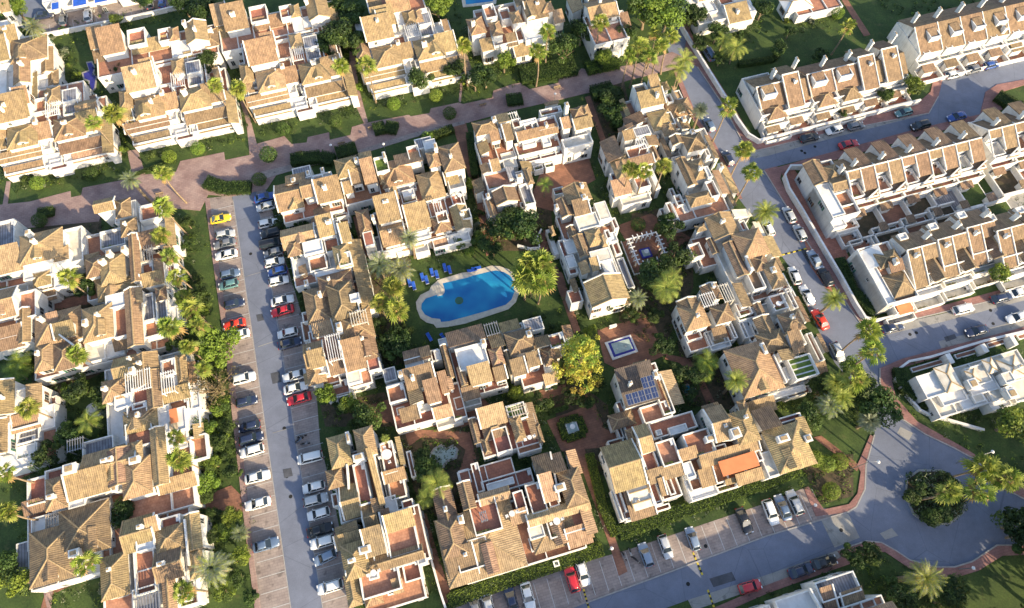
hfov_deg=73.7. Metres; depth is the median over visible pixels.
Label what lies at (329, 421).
planting bed
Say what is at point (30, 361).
garden bush
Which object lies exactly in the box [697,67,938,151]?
kerb
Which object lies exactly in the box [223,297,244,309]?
parked car
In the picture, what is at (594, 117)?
garden path
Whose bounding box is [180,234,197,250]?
broadleaf tree
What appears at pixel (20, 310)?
apartment building
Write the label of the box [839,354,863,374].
broadleaf tree
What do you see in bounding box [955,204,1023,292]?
terraced house
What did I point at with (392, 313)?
palm tree
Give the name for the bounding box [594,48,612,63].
broadleaf tree
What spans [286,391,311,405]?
parked car
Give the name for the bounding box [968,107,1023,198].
terraced house
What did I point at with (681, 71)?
palm tree
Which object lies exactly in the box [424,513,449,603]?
garden path
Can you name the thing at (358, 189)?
window
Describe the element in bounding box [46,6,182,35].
garden wall
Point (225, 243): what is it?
parked car
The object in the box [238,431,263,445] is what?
parked car
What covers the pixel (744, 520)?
parked car
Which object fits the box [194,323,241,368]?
broadleaf tree
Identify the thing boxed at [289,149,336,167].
hedge
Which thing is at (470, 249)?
broadleaf tree
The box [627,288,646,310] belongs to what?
palm tree
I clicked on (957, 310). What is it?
parked car
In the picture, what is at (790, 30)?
broadleaf tree
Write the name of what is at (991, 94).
pavement
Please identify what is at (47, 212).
hedge
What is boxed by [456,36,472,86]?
palm tree
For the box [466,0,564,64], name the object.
apartment building
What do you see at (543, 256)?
palm tree
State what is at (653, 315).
broadleaf tree
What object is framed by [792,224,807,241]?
parked car
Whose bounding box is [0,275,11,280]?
window
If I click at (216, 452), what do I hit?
garden bush
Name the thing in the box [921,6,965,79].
terraced house
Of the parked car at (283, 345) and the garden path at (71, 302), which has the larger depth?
the garden path at (71, 302)
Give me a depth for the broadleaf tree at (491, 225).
138.32 m
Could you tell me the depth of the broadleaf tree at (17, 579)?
111.77 m
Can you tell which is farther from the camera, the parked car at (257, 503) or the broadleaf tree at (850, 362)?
the broadleaf tree at (850, 362)
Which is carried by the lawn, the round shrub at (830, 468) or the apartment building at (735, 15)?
the apartment building at (735, 15)
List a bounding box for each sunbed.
[411,281,416,289]
[420,273,424,281]
[426,332,432,341]
[429,268,434,276]
[447,265,451,273]
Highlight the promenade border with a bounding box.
[262,121,464,178]
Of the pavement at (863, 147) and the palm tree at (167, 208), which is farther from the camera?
the pavement at (863, 147)
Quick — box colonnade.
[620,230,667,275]
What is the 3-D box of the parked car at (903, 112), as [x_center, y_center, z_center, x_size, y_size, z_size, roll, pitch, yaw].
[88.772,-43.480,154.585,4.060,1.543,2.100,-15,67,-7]
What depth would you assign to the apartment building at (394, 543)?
111.95 m
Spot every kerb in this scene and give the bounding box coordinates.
[587,435,874,602]
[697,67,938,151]
[763,170,990,328]
[837,540,1023,567]
[879,368,1023,498]
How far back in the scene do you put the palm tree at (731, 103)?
141.05 m
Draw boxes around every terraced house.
[736,68,791,144]
[770,57,813,130]
[794,159,862,249]
[795,55,840,131]
[824,49,865,124]
[833,146,889,240]
[844,39,888,116]
[846,236,918,323]
[864,139,916,233]
[868,221,948,312]
[869,31,911,106]
[887,12,943,83]
[891,133,943,226]
[898,212,979,301]
[917,126,970,218]
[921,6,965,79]
[924,201,1006,289]
[943,1,986,74]
[943,120,996,210]
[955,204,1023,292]
[966,0,1009,65]
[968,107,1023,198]
[980,196,1023,222]
[988,0,1023,63]
[1001,25,1023,55]
[1001,101,1023,181]
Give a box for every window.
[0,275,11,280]
[0,453,12,457]
[11,439,15,451]
[30,94,34,103]
[40,307,44,314]
[43,369,53,373]
[44,391,49,402]
[48,301,52,309]
[53,377,66,381]
[63,368,77,372]
[82,370,94,374]
[117,83,123,88]
[173,285,185,289]
[292,255,301,260]
[332,201,341,206]
[355,186,363,191]
[361,205,370,209]
[435,249,445,253]
[485,57,493,62]
[492,143,500,148]
[591,308,600,312]
[680,323,684,334]
[690,154,699,159]
[700,417,706,427]
[722,358,727,367]
[737,88,741,97]
[779,6,784,14]
[796,177,801,185]
[807,197,813,206]
[818,200,824,210]
[849,262,855,272]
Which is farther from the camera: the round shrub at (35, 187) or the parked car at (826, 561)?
the round shrub at (35, 187)
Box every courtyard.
[369,399,489,426]
[533,158,595,210]
[597,317,665,368]
[618,214,690,279]
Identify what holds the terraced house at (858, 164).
on the lawn
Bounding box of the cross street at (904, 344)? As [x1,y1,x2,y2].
[870,301,1023,367]
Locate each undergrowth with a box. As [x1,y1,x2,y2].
[3,0,519,577]
[64,0,967,607]
[711,0,1023,535]
[908,469,968,524]
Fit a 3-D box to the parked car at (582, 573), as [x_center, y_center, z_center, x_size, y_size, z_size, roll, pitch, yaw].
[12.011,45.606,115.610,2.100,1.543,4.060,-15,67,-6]
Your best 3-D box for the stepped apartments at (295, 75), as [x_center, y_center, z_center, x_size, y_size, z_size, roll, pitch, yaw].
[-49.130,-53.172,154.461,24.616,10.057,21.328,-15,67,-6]
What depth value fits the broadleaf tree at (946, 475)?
120.69 m
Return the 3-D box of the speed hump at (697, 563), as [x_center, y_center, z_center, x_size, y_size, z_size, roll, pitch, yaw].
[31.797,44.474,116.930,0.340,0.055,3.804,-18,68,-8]
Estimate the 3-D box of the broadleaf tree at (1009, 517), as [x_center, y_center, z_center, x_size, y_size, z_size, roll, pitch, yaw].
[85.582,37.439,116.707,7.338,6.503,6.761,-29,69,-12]
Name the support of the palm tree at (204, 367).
on the lawn
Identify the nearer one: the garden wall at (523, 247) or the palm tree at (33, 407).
the palm tree at (33, 407)
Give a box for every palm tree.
[0,462,34,483]
[0,500,38,522]
[12,395,52,420]
[19,17,46,39]
[56,267,86,293]
[65,343,93,366]
[69,548,102,577]
[74,408,103,435]
[84,114,121,154]
[101,103,132,138]
[118,169,152,202]
[149,226,183,259]
[151,165,187,203]
[152,195,188,234]
[156,315,187,340]
[158,246,191,278]
[164,268,198,298]
[165,445,204,472]
[166,428,188,446]
[172,579,207,605]
[173,289,204,317]
[177,298,212,327]
[178,338,202,359]
[185,314,211,336]
[190,549,235,590]
[194,359,220,380]
[207,76,225,105]
[228,79,256,122]
[230,522,250,542]
[330,57,348,95]
[353,54,377,102]
[364,249,393,278]
[369,291,389,321]
[381,434,389,444]
[382,275,404,301]
[382,295,408,324]
[384,254,414,284]
[398,226,419,258]
[414,487,433,509]
[420,467,452,497]
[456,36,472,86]
[509,264,539,300]
[513,249,542,273]
[522,267,559,304]
[526,247,557,283]
[528,43,548,86]
[536,22,555,62]
[589,14,609,42]
[618,46,637,89]
[621,159,641,186]
[627,35,649,88]
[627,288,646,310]
[634,162,652,193]
[638,47,658,82]
[646,25,664,68]
[649,271,679,304]
[652,36,670,73]
[652,157,672,199]
[660,26,680,74]
[661,266,683,291]
[665,55,691,86]
[672,47,696,88]
[692,102,706,128]
[712,95,737,141]
[713,30,734,51]
[722,37,748,63]
[722,368,749,394]
[731,140,756,175]
[735,161,762,201]
[752,199,779,226]
[814,392,844,419]
[817,369,847,394]
[819,286,847,312]
[827,384,853,411]
[830,17,856,55]
[838,366,871,395]
[841,316,883,350]
[855,338,886,365]
[855,412,881,432]
[896,559,949,600]
[922,478,963,505]
[951,450,1003,485]
[961,475,999,504]
[979,463,1023,493]
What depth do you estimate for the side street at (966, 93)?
155.72 m
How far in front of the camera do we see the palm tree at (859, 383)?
119.53 m
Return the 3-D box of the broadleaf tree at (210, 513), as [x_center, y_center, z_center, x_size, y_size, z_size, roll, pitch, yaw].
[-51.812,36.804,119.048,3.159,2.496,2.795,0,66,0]
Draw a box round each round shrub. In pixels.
[29,176,44,189]
[30,213,47,227]
[82,167,98,180]
[161,149,176,162]
[190,141,205,155]
[251,172,266,185]
[258,146,277,162]
[276,121,289,135]
[328,113,341,127]
[386,97,400,110]
[429,89,442,101]
[442,106,456,119]
[631,217,645,231]
[653,222,663,235]
[811,450,824,467]
[818,454,836,472]
[821,481,840,499]
[831,6,844,19]
[831,452,848,470]
[924,507,942,526]
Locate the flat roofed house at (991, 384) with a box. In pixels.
[907,333,1023,421]
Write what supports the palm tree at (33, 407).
on the lawn
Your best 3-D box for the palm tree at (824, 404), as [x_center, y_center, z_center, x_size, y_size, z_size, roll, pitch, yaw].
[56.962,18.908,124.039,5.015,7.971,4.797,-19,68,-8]
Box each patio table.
[370,569,375,575]
[381,449,391,459]
[553,517,559,524]
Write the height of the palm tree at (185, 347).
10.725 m
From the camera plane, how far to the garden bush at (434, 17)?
165.11 m
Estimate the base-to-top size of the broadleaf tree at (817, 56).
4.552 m
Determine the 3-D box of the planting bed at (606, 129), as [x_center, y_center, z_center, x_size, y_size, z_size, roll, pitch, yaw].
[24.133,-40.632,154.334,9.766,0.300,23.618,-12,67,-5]
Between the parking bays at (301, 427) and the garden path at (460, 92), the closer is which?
the parking bays at (301, 427)
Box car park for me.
[36,0,171,31]
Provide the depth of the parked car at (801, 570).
115.43 m
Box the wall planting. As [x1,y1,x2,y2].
[0,0,1023,607]
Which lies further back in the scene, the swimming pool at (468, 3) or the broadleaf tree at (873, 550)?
the swimming pool at (468, 3)
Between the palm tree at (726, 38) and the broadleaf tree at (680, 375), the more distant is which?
the palm tree at (726, 38)
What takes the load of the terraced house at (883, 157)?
on the lawn
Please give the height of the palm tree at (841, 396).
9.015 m
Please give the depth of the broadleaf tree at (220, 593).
112.64 m
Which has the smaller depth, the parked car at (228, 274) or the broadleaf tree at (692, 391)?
the broadleaf tree at (692, 391)
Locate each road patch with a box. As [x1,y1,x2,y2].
[256,314,263,320]
[270,371,281,383]
[283,468,292,477]
[710,572,735,586]
[801,249,809,265]
[880,528,897,539]
[897,427,912,439]
[944,334,955,341]
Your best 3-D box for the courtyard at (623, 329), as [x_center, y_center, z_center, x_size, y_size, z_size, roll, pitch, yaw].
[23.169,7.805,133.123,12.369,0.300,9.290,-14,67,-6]
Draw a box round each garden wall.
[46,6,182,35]
[430,560,446,607]
[517,229,541,250]
[678,20,920,143]
[782,160,911,322]
[893,330,1023,430]
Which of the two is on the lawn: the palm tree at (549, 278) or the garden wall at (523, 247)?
the palm tree at (549, 278)
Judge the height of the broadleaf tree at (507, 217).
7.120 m
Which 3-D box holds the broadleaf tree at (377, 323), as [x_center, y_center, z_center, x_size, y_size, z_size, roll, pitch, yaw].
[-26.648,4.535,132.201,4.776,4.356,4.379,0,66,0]
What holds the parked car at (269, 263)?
on the parking bays at (301, 427)
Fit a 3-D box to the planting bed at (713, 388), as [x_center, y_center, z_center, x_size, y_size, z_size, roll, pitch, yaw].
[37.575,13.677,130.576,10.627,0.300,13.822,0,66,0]
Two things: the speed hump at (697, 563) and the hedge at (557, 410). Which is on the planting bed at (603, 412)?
the hedge at (557, 410)
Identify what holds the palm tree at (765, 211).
on the lawn
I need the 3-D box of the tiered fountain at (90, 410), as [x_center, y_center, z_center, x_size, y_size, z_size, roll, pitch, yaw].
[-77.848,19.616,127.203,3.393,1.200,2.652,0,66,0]
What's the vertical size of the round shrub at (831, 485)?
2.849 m
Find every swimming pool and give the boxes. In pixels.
[416,266,518,327]
[462,0,496,6]
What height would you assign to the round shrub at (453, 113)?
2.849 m
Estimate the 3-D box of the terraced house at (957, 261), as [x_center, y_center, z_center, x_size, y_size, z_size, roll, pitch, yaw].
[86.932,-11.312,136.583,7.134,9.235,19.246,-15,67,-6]
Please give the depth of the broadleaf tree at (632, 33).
158.07 m
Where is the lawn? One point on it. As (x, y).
(998, 582)
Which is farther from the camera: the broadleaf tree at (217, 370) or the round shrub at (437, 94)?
the round shrub at (437, 94)
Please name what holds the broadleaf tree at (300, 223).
on the lawn
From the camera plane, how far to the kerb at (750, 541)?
118.27 m
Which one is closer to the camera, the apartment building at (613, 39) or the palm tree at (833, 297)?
the palm tree at (833, 297)
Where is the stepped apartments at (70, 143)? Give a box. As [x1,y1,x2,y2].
[0,80,121,182]
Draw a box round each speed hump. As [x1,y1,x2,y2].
[583,589,589,607]
[692,552,702,574]
[707,590,714,607]
[782,248,806,255]
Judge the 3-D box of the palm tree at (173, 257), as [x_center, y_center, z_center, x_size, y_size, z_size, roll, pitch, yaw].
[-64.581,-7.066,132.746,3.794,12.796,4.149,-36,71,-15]
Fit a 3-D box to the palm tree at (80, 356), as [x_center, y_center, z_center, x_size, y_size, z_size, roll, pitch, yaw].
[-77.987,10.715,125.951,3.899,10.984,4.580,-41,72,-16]
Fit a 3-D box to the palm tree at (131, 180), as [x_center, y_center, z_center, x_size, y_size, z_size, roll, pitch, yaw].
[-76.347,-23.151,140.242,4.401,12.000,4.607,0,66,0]
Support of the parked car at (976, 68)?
on the side street at (966, 93)
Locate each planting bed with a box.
[32,216,100,392]
[320,392,479,515]
[367,255,410,365]
[480,207,551,250]
[552,369,609,475]
[588,82,627,138]
[619,209,692,339]
[678,341,734,409]
[802,454,852,503]
[907,471,965,522]
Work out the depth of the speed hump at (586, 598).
114.69 m
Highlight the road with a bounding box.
[575,27,1023,607]
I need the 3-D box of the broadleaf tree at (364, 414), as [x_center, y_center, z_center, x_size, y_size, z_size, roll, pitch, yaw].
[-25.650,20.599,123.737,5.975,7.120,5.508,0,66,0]
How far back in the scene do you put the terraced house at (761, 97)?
150.94 m
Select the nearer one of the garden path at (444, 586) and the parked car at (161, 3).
the garden path at (444, 586)
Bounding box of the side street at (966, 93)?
[754,61,1023,168]
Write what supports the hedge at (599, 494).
on the lawn
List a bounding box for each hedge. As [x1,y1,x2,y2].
[36,205,55,218]
[127,158,176,176]
[201,175,252,195]
[284,224,305,312]
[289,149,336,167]
[334,141,357,158]
[371,120,399,136]
[419,124,454,140]
[446,541,604,607]
[466,131,478,178]
[505,92,523,106]
[518,56,578,84]
[547,405,568,415]
[556,413,587,442]
[584,55,620,76]
[585,452,618,537]
[589,80,624,131]
[617,469,803,540]
[737,53,780,67]
[834,256,875,316]
[891,367,916,400]
[918,401,966,422]
[992,90,1023,108]
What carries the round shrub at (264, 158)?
on the promenade
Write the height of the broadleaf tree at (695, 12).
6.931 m
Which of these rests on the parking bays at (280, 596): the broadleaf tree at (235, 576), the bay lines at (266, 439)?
the bay lines at (266, 439)
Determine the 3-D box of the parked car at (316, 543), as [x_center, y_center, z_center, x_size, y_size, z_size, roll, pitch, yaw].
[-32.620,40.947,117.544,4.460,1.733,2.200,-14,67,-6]
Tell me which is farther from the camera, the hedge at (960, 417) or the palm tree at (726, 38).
the palm tree at (726, 38)
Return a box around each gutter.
[233,201,290,607]
[256,193,322,607]
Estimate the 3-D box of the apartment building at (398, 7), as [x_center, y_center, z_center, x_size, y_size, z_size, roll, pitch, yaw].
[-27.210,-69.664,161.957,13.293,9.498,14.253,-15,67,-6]
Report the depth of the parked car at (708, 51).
160.59 m
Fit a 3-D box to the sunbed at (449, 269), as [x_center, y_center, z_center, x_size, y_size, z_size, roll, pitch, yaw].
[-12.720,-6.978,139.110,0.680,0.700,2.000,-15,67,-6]
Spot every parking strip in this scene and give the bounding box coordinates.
[688,551,840,607]
[750,115,921,157]
[885,296,1023,334]
[939,320,1023,347]
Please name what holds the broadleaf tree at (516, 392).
on the lawn
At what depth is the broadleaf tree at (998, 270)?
134.28 m
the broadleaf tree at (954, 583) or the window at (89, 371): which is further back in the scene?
the window at (89, 371)
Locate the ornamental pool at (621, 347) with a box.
[605,334,637,359]
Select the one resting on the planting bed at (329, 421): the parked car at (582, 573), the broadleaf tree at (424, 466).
the broadleaf tree at (424, 466)
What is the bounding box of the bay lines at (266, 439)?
[214,205,346,607]
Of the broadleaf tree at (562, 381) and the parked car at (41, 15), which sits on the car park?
the parked car at (41, 15)
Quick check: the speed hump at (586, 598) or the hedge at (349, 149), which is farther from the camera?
the hedge at (349, 149)
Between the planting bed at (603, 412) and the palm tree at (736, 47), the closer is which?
the planting bed at (603, 412)
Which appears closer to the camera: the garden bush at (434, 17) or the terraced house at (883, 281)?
the terraced house at (883, 281)
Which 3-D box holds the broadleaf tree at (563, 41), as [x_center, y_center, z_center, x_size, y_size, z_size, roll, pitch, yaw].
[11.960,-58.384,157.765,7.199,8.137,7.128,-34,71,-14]
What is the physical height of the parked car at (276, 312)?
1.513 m
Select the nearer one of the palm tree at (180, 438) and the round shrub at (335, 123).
the palm tree at (180, 438)
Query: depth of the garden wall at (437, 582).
114.48 m
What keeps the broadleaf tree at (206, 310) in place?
on the lawn
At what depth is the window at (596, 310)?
131.32 m
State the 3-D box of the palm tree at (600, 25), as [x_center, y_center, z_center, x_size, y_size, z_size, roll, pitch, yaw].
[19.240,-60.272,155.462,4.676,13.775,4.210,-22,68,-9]
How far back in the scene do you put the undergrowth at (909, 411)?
164.58 m
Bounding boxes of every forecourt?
[782,170,857,291]
[845,191,1023,252]
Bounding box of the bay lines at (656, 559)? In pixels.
[520,492,823,607]
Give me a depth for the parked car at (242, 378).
128.83 m
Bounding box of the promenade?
[0,52,682,227]
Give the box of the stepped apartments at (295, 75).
[238,28,359,124]
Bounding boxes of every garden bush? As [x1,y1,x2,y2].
[19,174,35,183]
[22,359,32,369]
[39,465,48,474]
[52,178,63,184]
[58,47,72,57]
[60,382,68,395]
[71,71,81,78]
[97,581,100,594]
[98,407,106,417]
[118,145,128,152]
[119,129,123,137]
[145,149,155,157]
[212,427,229,436]
[212,481,223,493]
[213,449,221,455]
[269,220,283,228]
[342,53,348,59]
[356,83,362,90]
[421,131,433,137]
[432,15,441,22]
[458,78,465,84]
[465,177,472,188]
[471,209,484,217]
[473,221,484,232]
[594,61,602,71]
[736,30,743,39]
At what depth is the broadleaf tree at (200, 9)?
159.55 m
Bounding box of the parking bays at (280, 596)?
[209,196,289,607]
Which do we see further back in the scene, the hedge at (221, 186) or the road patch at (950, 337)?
the hedge at (221, 186)
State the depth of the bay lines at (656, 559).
117.07 m
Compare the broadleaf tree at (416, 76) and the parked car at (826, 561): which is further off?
the broadleaf tree at (416, 76)
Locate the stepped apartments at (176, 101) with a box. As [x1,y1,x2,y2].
[118,52,243,151]
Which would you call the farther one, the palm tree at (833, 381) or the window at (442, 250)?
the window at (442, 250)
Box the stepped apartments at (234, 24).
[209,0,340,68]
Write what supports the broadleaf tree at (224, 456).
on the lawn
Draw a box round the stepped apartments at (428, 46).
[355,7,471,99]
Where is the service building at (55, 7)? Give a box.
[42,0,155,16]
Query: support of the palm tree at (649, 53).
on the lawn
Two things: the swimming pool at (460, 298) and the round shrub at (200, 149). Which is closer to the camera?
the swimming pool at (460, 298)
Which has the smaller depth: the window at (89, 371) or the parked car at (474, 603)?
the parked car at (474, 603)
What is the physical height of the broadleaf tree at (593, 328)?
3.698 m
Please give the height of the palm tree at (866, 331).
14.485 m
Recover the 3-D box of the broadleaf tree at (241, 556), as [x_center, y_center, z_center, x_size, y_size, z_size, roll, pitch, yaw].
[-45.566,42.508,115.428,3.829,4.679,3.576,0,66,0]
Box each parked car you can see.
[34,10,54,19]
[58,14,68,26]
[83,8,93,22]
[146,0,154,10]
[158,0,166,8]
[210,213,231,224]
[213,237,236,249]
[215,229,235,239]
[215,249,237,260]
[218,278,238,290]
[219,268,240,280]
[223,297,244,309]
[223,318,245,329]
[231,371,256,385]
[235,328,250,338]
[235,394,257,407]
[238,419,260,432]
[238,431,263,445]
[239,442,264,458]
[244,469,270,484]
[245,496,271,511]
[252,536,279,552]
[253,191,273,203]
[256,200,275,212]
[258,217,277,229]
[258,237,281,250]
[260,226,281,239]
[263,246,283,258]
[264,256,284,268]
[267,265,287,277]
[268,275,288,286]
[270,294,294,307]
[270,304,294,317]
[277,326,298,339]
[277,336,301,350]
[282,368,305,382]
[283,381,308,394]
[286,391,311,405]
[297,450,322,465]
[302,480,325,493]
[302,492,328,507]
[306,522,333,537]
[307,506,330,521]
[309,533,334,549]
[313,548,337,566]
[317,578,343,594]
[467,599,480,607]
[481,593,494,607]
[503,586,518,607]
[520,580,535,607]
[563,565,579,593]
[575,561,590,586]
[637,542,654,567]
[657,534,673,559]
[684,526,701,551]
[701,45,714,61]
[702,117,715,132]
[721,150,734,166]
[734,506,753,534]
[737,579,762,594]
[761,221,775,235]
[761,498,779,525]
[773,494,791,521]
[781,206,796,223]
[784,489,804,515]
[787,266,801,284]
[787,562,814,578]
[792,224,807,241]
[798,132,819,143]
[798,284,814,306]
[806,249,822,269]
[810,554,837,569]
[811,308,829,330]
[816,267,834,287]
[825,124,843,135]
[829,341,845,361]
[838,139,859,150]
[846,120,864,131]
[881,321,904,333]
[894,106,913,117]
[909,119,931,131]
[944,69,961,80]
[946,111,967,121]
[950,302,974,315]
[964,324,989,337]
[965,64,981,75]
[981,60,999,70]
[989,291,1012,304]
[1004,310,1023,323]
[1008,287,1023,298]
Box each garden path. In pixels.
[3,181,10,203]
[14,471,35,479]
[41,586,68,607]
[43,591,52,607]
[54,296,89,310]
[127,149,144,175]
[202,486,242,511]
[240,101,256,153]
[349,51,367,122]
[353,216,367,256]
[393,424,475,470]
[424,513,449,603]
[454,125,493,255]
[459,81,462,101]
[461,123,467,137]
[537,384,565,400]
[540,229,579,332]
[547,407,582,450]
[573,391,616,448]
[573,445,627,575]
[585,96,605,140]
[665,354,714,403]
[813,436,858,470]
[842,0,869,35]
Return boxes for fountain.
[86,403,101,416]
[565,421,578,433]
[639,247,652,258]
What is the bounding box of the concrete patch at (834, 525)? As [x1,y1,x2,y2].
[821,513,859,546]
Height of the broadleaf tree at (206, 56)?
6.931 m
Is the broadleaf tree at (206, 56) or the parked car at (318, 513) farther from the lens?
the broadleaf tree at (206, 56)
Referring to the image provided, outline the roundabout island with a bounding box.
[905,469,966,524]
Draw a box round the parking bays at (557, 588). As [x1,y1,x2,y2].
[456,488,839,607]
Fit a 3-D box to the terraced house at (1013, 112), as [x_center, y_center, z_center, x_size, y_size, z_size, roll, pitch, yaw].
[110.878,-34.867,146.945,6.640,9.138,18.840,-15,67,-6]
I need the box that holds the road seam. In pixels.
[245,270,292,432]
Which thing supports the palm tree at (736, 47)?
on the lawn
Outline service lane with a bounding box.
[20,0,46,17]
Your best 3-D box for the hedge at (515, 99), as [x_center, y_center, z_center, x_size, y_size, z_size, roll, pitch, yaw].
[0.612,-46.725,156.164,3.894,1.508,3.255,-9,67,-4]
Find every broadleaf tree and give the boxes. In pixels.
[0,0,12,21]
[0,549,18,582]
[0,565,28,597]
[11,0,27,19]
[27,439,60,471]
[49,420,80,448]
[60,371,96,404]
[73,275,95,297]
[91,379,107,409]
[108,14,123,26]
[110,496,134,529]
[132,0,152,6]
[165,326,189,351]
[167,0,194,18]
[178,214,195,228]
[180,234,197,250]
[181,366,239,411]
[187,0,216,18]
[189,417,210,435]
[190,283,213,306]
[191,271,203,284]
[194,49,217,73]
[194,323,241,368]
[197,469,220,494]
[199,299,211,316]
[199,486,213,503]
[203,454,221,471]
[204,420,217,434]
[206,506,221,522]
[206,528,218,549]
[208,398,229,416]
[209,360,227,377]
[209,433,217,443]
[210,433,228,450]
[213,521,233,544]
[213,581,236,602]
[216,417,236,433]
[218,448,233,463]
[221,457,242,479]
[221,505,242,527]
[228,544,250,565]
[228,567,250,588]
[242,587,259,606]
[293,217,309,226]
[313,383,336,403]
[315,34,337,55]
[319,12,362,49]
[327,0,344,11]
[332,394,348,414]
[333,2,365,30]
[337,392,358,413]
[340,31,364,55]
[345,418,365,433]
[353,402,386,429]
[372,316,385,334]
[375,331,393,357]
[377,323,408,353]
[385,332,411,360]
[396,322,416,335]
[407,66,434,89]
[412,440,435,463]
[413,456,442,482]
[425,0,453,17]
[443,58,465,75]
[453,237,464,248]
[461,67,484,91]
[464,245,474,256]
[470,232,492,252]
[472,63,496,87]
[472,229,482,243]
[485,218,503,238]
[488,241,503,259]
[493,206,525,238]
[497,50,516,72]
[503,209,542,244]
[507,385,524,401]
[526,390,553,412]
[528,311,546,324]
[547,33,580,63]
[547,321,563,334]
[548,227,559,240]
[551,331,603,395]
[551,374,564,389]
[561,387,581,404]
[569,16,590,45]
[571,276,587,291]
[578,395,594,408]
[583,324,596,336]
[586,374,606,392]
[592,84,622,109]
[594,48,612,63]
[597,100,625,126]
[615,21,635,37]
[621,304,639,322]
[625,284,634,293]
[626,0,672,29]
[636,257,664,291]
[645,304,664,323]
[649,0,689,31]
[649,255,673,274]
[649,332,675,355]
[657,212,684,241]
[660,240,696,270]
[668,361,691,385]
[673,404,682,415]
[679,10,698,28]
[679,383,699,403]
[683,3,707,29]
[686,358,713,384]
[692,33,706,50]
[708,20,730,43]
[713,51,729,65]
[713,350,722,356]
[752,0,774,19]
[770,38,787,55]
[783,25,797,38]
[795,398,828,430]
[805,376,836,400]
[811,47,831,63]
[838,109,847,116]
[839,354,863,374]
[840,542,864,570]
[850,376,881,407]
[858,383,903,428]
[861,541,882,566]
[877,87,894,103]
[883,575,917,607]
[902,489,922,505]
[903,74,925,95]
[910,481,926,495]
[919,511,936,528]
[928,585,961,607]
[931,503,954,523]
[938,470,958,490]
[942,572,970,607]
[987,262,1011,282]
[990,505,1023,546]
[994,405,1023,444]
[1004,526,1023,554]
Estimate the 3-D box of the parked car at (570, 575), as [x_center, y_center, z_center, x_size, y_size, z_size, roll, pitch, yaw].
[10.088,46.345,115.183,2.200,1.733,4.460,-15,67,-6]
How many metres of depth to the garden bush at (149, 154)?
149.02 m
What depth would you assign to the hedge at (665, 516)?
119.77 m
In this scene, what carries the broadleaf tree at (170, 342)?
on the lawn
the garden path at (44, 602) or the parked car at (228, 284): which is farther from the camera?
the parked car at (228, 284)
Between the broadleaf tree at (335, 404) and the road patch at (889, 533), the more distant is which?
the broadleaf tree at (335, 404)
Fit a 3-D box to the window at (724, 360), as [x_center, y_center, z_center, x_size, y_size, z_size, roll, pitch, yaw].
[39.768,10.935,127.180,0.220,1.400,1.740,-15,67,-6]
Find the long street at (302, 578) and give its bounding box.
[232,192,321,607]
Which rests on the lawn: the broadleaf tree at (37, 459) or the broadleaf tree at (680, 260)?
the broadleaf tree at (37, 459)
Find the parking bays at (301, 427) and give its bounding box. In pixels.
[257,190,353,607]
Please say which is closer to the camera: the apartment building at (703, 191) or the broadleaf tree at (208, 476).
the broadleaf tree at (208, 476)
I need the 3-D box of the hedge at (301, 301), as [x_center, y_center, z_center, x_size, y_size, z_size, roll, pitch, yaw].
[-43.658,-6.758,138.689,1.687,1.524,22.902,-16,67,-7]
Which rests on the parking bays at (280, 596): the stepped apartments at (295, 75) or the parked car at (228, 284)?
the parked car at (228, 284)
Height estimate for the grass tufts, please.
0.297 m
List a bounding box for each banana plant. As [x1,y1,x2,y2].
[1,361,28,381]
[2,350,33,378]
[536,176,552,196]
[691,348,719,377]
[694,365,713,383]
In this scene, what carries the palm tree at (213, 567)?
on the lawn
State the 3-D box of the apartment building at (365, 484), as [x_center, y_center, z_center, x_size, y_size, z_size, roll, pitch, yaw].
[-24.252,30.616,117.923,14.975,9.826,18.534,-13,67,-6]
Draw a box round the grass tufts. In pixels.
[43,9,845,286]
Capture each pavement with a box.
[205,198,260,607]
[674,68,741,198]
[682,23,941,149]
[715,542,1023,607]
[764,167,1000,327]
[780,114,979,172]
[804,435,872,515]
[881,327,1023,497]
[980,80,1023,113]
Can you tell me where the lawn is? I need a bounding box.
[0,0,1023,607]
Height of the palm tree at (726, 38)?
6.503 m
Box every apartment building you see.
[0,0,103,129]
[0,218,91,303]
[0,285,54,359]
[0,377,66,476]
[16,497,116,592]
[21,406,213,551]
[34,276,188,385]
[84,196,186,305]
[100,350,211,445]
[100,507,213,607]
[273,136,472,259]
[280,212,383,403]
[325,425,416,541]
[332,504,433,607]
[366,0,426,33]
[382,316,573,434]
[432,449,597,588]
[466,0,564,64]
[468,401,544,461]
[471,158,536,222]
[472,100,593,175]
[545,182,634,319]
[565,0,632,61]
[598,122,660,213]
[598,395,817,523]
[607,359,684,439]
[619,73,695,151]
[657,128,738,232]
[671,281,756,357]
[682,0,842,35]
[684,209,795,306]
[717,288,828,404]
[749,571,876,607]
[840,594,896,607]
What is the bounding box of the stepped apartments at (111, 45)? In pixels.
[85,18,226,92]

